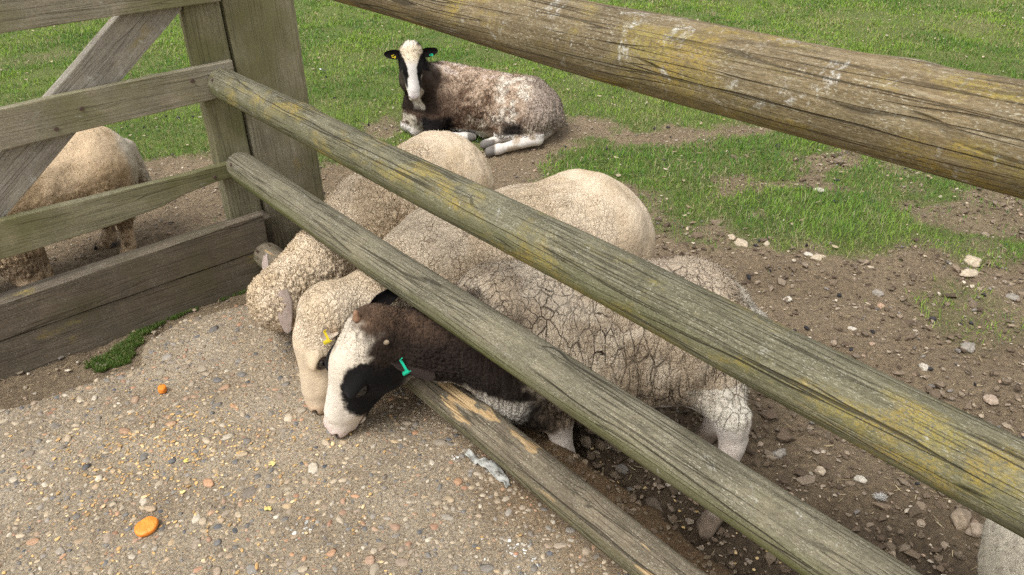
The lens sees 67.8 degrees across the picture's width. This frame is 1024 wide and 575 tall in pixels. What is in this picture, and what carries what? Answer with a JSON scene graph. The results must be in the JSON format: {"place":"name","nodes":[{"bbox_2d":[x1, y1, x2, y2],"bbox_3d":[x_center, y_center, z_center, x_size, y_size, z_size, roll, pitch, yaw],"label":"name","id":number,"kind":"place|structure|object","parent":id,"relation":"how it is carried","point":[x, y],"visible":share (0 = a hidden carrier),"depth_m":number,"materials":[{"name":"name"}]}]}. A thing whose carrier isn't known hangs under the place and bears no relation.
{"place":"outdoors","nodes":[
{"label":"outdoors","id":0,"kind":"place"},
{"bbox_2d":[290,455,551,574],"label":"bird droppings","id":1,"kind":"object","parent":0,"point":[306,522],"visible":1,"depth_m":1.86,"materials":[{"name":"white"}]},
{"bbox_2d":[0,0,1023,574],"bbox_3d":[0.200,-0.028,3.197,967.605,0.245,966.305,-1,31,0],"label":"ground","id":2,"kind":"structure","parent":0,"point":[192,210],"depth_m":3.46,"materials":[{"name":"brown soil"}]},
{"bbox_2d":[0,126,151,286],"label":"sheep","id":3,"kind":"object","parent":2,"relation":"on","point":[92,161],"visible":0.45,"depth_m":3.07},
{"bbox_2d":[82,289,246,372],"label":"grass","id":4,"kind":"structure","parent":2,"relation":"on","point":[135,339],"depth_m":2.61,"materials":[{"name":"green plant"}]},
{"bbox_2d":[219,0,324,249],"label":"gate post","id":5,"kind":"object","parent":2,"relation":"on","point":[263,41],"visible":0.32,"depth_m":2.85,"materials":[{"name":"brown wood"}]},
{"bbox_2d":[0,0,275,381],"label":"gate","id":6,"kind":"structure","parent":5,"relation":"attached to","point":[82,309],"depth_m":2.56,"materials":[{"name":"brown wood"}]},
{"bbox_2d":[0,304,732,574],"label":"concrete slab","id":7,"kind":"structure","parent":2,"relation":"on","point":[430,519],"depth_m":2.04,"materials":[{"name":"stone"}]},
{"bbox_2d":[134,516,158,536],"bbox_3d":[-0.918,0.600,1.914,0.058,0.014,0.050,-29,47,-30],"label":"carrot slice","id":8,"kind":"object","parent":7,"relation":"on","point":[146,526],"visible":1,"depth_m":1.91,"materials":[{"name":"orange food"}]},
{"bbox_2d":[158,384,166,393],"bbox_3d":[-1.093,0.317,2.383,0.026,0.018,0.030,-11,32,-23],"label":"carrot slice","id":9,"kind":"object","parent":7,"relation":"on","point":[162,388],"visible":1,"depth_m":2.38,"materials":[{"name":"orange food"}]},
{"bbox_2d":[2,378,521,574],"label":"feed grain","id":10,"kind":"object","parent":7,"relation":"on","point":[187,486],"visible":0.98,"depth_m":2.10},
{"bbox_2d":[464,448,510,487],"bbox_3d":[-0.062,0.487,2.075,0.039,0.018,0.177,-27,40,-36],"label":"paper scrap","id":11,"kind":"object","parent":7,"relation":"on","point":[495,470],"visible":0.99,"depth_m":2.07,"materials":[{"name":"white paper"}]},
{"bbox_2d":[522,430,721,574],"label":"mud crumbs","id":12,"kind":"object","parent":7,"relation":"on","point":[618,499],"visible":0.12,"depth_m":1.96,"materials":[{"name":"brown soil"}]},
{"bbox_2d":[245,130,494,333],"bbox_3d":[-0.467,-0.142,2.786,0.456,0.670,1.207,17,35,27],"label":"sheep","id":13,"kind":"object","parent":2,"relation":"on","point":[290,274],"visible":0.46,"depth_m":2.51},
{"bbox_2d":[292,168,655,414],"bbox_3d":[-0.102,0.016,2.499,1.264,0.680,0.508,-17,34,-24],"label":"sheep","id":14,"kind":"object","parent":2,"relation":"on","point":[608,209],"visible":0.39,"depth_m":2.27},
{"bbox_2d":[384,38,565,156],"bbox_3d":[-0.195,-1.159,4.542,1.047,0.688,0.644,6,32,11],"label":"sheep","id":15,"kind":"object","parent":2,"relation":"on","point":[501,112],"visible":0.95,"depth_m":4.48},
{"bbox_2d":[0,0,1023,248],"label":"dead leaves","id":16,"kind":"object","parent":2,"relation":"on","point":[646,102],"visible":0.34,"depth_m":5.32,"materials":[{"name":"brown plant"}]},
{"bbox_2d":[53,76,1023,484],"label":"stones","id":17,"kind":"object","parent":2,"relation":"on","point":[747,274],"visible":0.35,"depth_m":3.15,"materials":[{"name":"stone"}]},
{"bbox_2d":[323,253,767,539],"bbox_3d":[0.101,0.261,2.116,1.295,0.683,0.607,-1,31,0],"label":"sheep","id":18,"kind":"object","parent":2,"relation":"on","point":[380,348],"visible":0.69,"depth_m":1.98},
{"bbox_2d":[604,440,616,450],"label":"stone","id":19,"kind":"object","parent":2,"relation":"on","point":[609,444],"visible":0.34,"depth_m":2.31,"materials":[{"name":"stone"}]},
{"bbox_2d":[615,464,628,474],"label":"stone","id":20,"kind":"object","parent":2,"relation":"on","point":[623,468],"visible":1,"depth_m":2.22,"materials":[{"name":"grey stone"}]},
{"bbox_2d":[642,497,663,512],"bbox_3d":[0.394,0.616,2.111,0.064,0.040,0.072,-1,31,0],"label":"stone","id":21,"kind":"object","parent":2,"relation":"on","point":[655,502],"visible":0.44,"depth_m":2.11,"materials":[{"name":"grey stone"}]},
{"bbox_2d":[591,447,780,570],"bbox_3d":[0.509,0.623,2.082,0.247,0.040,1.291,-25,39,-34],"label":"feed grain","id":22,"kind":"object","parent":2,"relation":"on","point":[683,527],"visible":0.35,"depth_m":2.05},
{"bbox_2d":[727,234,735,240],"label":"stone","id":23,"kind":"object","parent":2,"relation":"on","point":[731,236],"visible":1,"depth_m":3.45,"materials":[{"name":"beige stone"}]},
{"bbox_2d":[734,238,747,246],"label":"stone","id":24,"kind":"object","parent":2,"relation":"on","point":[741,242],"visible":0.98,"depth_m":3.40,"materials":[{"name":"beige stone"}]},
{"bbox_2d":[772,448,786,458],"bbox_3d":[0.802,0.497,2.288,0.055,0.029,0.037,-24,38,-33],"label":"stone","id":25,"kind":"object","parent":2,"relation":"on","point":[779,453],"visible":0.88,"depth_m":2.27,"materials":[{"name":"grey stone"}]},
{"bbox_2d":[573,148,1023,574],"bbox_3d":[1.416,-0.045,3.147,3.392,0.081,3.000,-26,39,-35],"label":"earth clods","id":26,"kind":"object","parent":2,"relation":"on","point":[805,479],"visible":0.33,"depth_m":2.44,"materials":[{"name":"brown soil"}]},
{"bbox_2d":[804,252,812,256],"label":"stone","id":27,"kind":"object","parent":2,"relation":"on","point":[807,254],"visible":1,"depth_m":3.31,"materials":[{"name":"white stone"}]},
{"bbox_2d":[810,254,825,261],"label":"stone","id":28,"kind":"object","parent":2,"relation":"on","point":[816,257],"visible":1,"depth_m":3.29,"materials":[{"name":"beige stone"}]},
{"bbox_2d":[815,466,825,475],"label":"stone","id":29,"kind":"object","parent":2,"relation":"on","point":[820,470],"visible":0.99,"depth_m":2.22,"materials":[{"name":"beige stone"}]},
{"bbox_2d":[853,475,866,483],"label":"stone","id":30,"kind":"object","parent":2,"relation":"on","point":[861,479],"visible":1,"depth_m":2.19,"materials":[{"name":"white stone"}]},
{"bbox_2d":[872,289,883,296],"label":"stone","id":31,"kind":"object","parent":2,"relation":"on","point":[877,292],"visible":1,"depth_m":3.03,"materials":[{"name":"grey stone"}]},
{"bbox_2d":[872,492,887,500],"bbox_3d":[1.020,0.576,2.109,0.047,0.018,0.038,-1,31,0],"label":"wool tuft","id":32,"kind":"object","parent":2,"relation":"on","point":[881,496],"visible":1,"depth_m":2.11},
{"bbox_2d":[877,303,884,308],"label":"stone","id":33,"kind":"object","parent":2,"relation":"on","point":[880,305],"visible":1,"depth_m":2.97,"materials":[{"name":"beige stone"}]},
{"bbox_2d":[918,363,928,370],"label":"stone","id":34,"kind":"object","parent":2,"relation":"on","point":[923,366],"visible":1,"depth_m":2.63,"materials":[{"name":"white stone"}]},
{"bbox_2d":[950,508,971,530],"bbox_3d":[1.214,0.625,2.057,0.068,0.041,0.072,-1,31,0],"label":"stone","id":35,"kind":"object","parent":2,"relation":"on","point":[961,518],"visible":1,"depth_m":2.04,"materials":[{"name":"beige stone"}]},
{"bbox_2d":[960,342,974,352],"bbox_3d":[1.633,0.212,2.728,0.049,0.032,0.066,13,34,22],"label":"stone","id":36,"kind":"object","parent":2,"relation":"on","point":[969,347],"visible":0.99,"depth_m":2.71,"materials":[{"name":"white stone"}]},
{"bbox_2d":[959,269,978,277],"bbox_3d":[1.886,-0.056,3.150,0.084,0.037,0.051,-1,31,0],"label":"stone","id":37,"kind":"object","parent":2,"relation":"on","point":[966,273],"visible":1,"depth_m":3.14,"materials":[{"name":"beige stone"}]},
{"bbox_2d":[963,255,981,267],"bbox_3d":[1.946,-0.109,3.222,0.070,0.045,0.084,21,37,31],"label":"stone","id":38,"kind":"object","parent":2,"relation":"on","point":[971,261],"visible":0.98,"depth_m":3.20,"materials":[{"name":"beige stone"}]},
{"bbox_2d":[964,522,983,537],"bbox_3d":[1.237,0.642,2.017,0.079,0.029,0.045,-1,31,0],"label":"stone","id":39,"kind":"object","parent":2,"relation":"on","point":[974,529],"visible":0.65,"depth_m":2.01,"materials":[{"name":"beige stone"}]},
{"bbox_2d":[983,394,998,405],"bbox_3d":[1.566,0.367,2.491,0.042,0.026,0.050,-1,31,0],"label":"stone","id":40,"kind":"object","parent":2,"relation":"on","point":[991,399],"visible":1,"depth_m":2.48,"materials":[{"name":"beige stone"}]},
{"bbox_2d":[975,518,1023,574],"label":"sheep","id":41,"kind":"object","parent":2,"relation":"on","point":[1001,550],"visible":0.68,"depth_m":1.39},
{"bbox_2d":[1005,293,1019,301],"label":"stone","id":42,"kind":"object","parent":2,"relation":"on","point":[1013,296],"visible":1,"depth_m":2.99,"materials":[{"name":"grey stone"}]},
{"bbox_3d":[1.200,0.595,0.844,0.270,1.772,0.200,-25,38,-34],"label":"gate post","id":43,"kind":"object","parent":2,"relation":"on","visible":0},
{"bbox_2d":[253,242,707,574],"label":"fence rail","id":44,"kind":"object","parent":43,"relation":"attached to","point":[621,538],"visible":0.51,"depth_m":1.84,"materials":[{"name":"brown wood"}]},
{"bbox_2d":[226,152,921,574],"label":"fence rail","id":45,"kind":"object","parent":43,"relation":"attached to","point":[790,530],"visible":1,"depth_m":1.57,"materials":[{"name":"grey wood"}]},
{"bbox_2d":[207,68,1023,537],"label":"fence rail","id":46,"kind":"object","parent":43,"relation":"attached to","point":[963,458],"visible":1,"depth_m":1.25,"materials":[{"name":"brown wood"}]},
{"bbox_2d":[333,0,1023,198],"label":"fence rail","id":47,"kind":"object","parent":43,"relation":"attached to","point":[958,125],"visible":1,"depth_m":0.99,"materials":[{"name":"brown wood"}]},
{"bbox_2d":[0,0,1023,346],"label":"grass","id":48,"kind":"structure","parent":0,"point":[670,4],"depth_m":5.64,"materials":[{"name":"green plant"}]},
{"bbox_2d":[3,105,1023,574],"bbox_3d":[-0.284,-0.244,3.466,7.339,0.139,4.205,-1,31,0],"label":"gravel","id":49,"kind":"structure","parent":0,"point":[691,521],"depth_m":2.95,"materials":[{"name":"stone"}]}
]}

